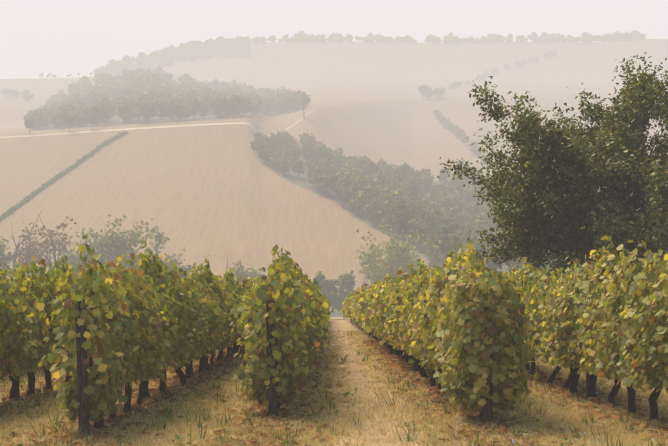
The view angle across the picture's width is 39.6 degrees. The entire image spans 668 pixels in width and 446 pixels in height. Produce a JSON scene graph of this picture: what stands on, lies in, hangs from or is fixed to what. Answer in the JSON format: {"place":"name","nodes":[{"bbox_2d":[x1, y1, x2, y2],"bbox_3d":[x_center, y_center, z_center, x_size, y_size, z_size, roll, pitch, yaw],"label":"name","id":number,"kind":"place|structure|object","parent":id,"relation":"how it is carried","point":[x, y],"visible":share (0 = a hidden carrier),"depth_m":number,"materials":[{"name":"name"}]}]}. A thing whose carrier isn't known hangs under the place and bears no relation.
{"place":"outdoors","nodes":[
{"label":"outdoors","id":0,"kind":"place"},
{"bbox_2d":[0,109,317,137],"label":"dirt road","id":1,"kind":"structure","parent":0,"point":[143,128],"depth_m":611.78,"materials":[{"name":"beige soil"}]},
{"bbox_2d":[0,39,667,445],"bbox_3d":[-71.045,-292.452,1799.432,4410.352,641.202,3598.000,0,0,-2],"label":"terrain","id":2,"kind":"structure","parent":0,"point":[218,193],"depth_m":583.50,"materials":[{"name":"beige soil"}]},
{"bbox_2d":[0,131,128,221],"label":"hedge","id":3,"kind":"object","parent":2,"relation":"on","point":[12,209],"visible":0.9,"depth_m":524.46,"materials":[{"name":"green plant"}]},
{"bbox_2d":[8,258,592,351],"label":"vine leaves","id":4,"kind":"object","parent":2,"relation":"on","point":[369,310],"visible":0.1,"depth_m":28.45,"materials":[{"name":"green plant"}]},
{"bbox_2d":[1,30,663,274],"bbox_3d":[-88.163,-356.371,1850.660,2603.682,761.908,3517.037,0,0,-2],"label":"distant trees","id":5,"kind":"object","parent":2,"relation":"on","point":[440,213],"visible":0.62,"depth_m":643.68,"materials":[{"name":"green plant"}]},
{"bbox_2d":[0,235,667,422],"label":"vine leaves","id":6,"kind":"object","parent":2,"relation":"on","point":[622,308],"visible":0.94,"depth_m":14.42,"materials":[{"name":"green plant"}]},
{"bbox_2d":[0,339,667,445],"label":"fallen leaves","id":7,"kind":"object","parent":2,"relation":"on","point":[383,350],"visible":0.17,"depth_m":15.22,"materials":[{"name":"brown plant"}]},
{"bbox_2d":[0,330,667,445],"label":"grass tufts","id":8,"kind":"object","parent":2,"relation":"on","point":[584,426],"visible":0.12,"depth_m":14.26,"materials":[{"name":"yellow plant"}]},
{"bbox_2d":[7,332,663,427],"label":"vine trunks","id":9,"kind":"object","parent":2,"relation":"on","point":[573,379],"visible":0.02,"depth_m":17.84,"materials":[{"name":"brown wood"}]},
{"bbox_2d":[15,298,666,434],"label":"vineyard posts","id":10,"kind":"object","parent":2,"relation":"on","point":[83,397],"visible":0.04,"depth_m":13.44,"materials":[{"name":"brown wood"}]},
{"bbox_2d":[438,52,667,281],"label":"oak tree","id":11,"kind":"object","parent":2,"relation":"on","point":[593,161],"depth_m":49.69,"materials":[{"name":"green plant"}]},
{"bbox_2d":[512,424,652,445],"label":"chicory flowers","id":12,"kind":"object","parent":2,"relation":"on","point":[584,433],"visible":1,"depth_m":10.69,"materials":[{"name":"green plant"}]},
{"bbox_2d":[0,0,667,78],"label":"sky","id":13,"kind":"structure","parent":0,"point":[61,38],"materials":[{"name":"white"}]}
]}

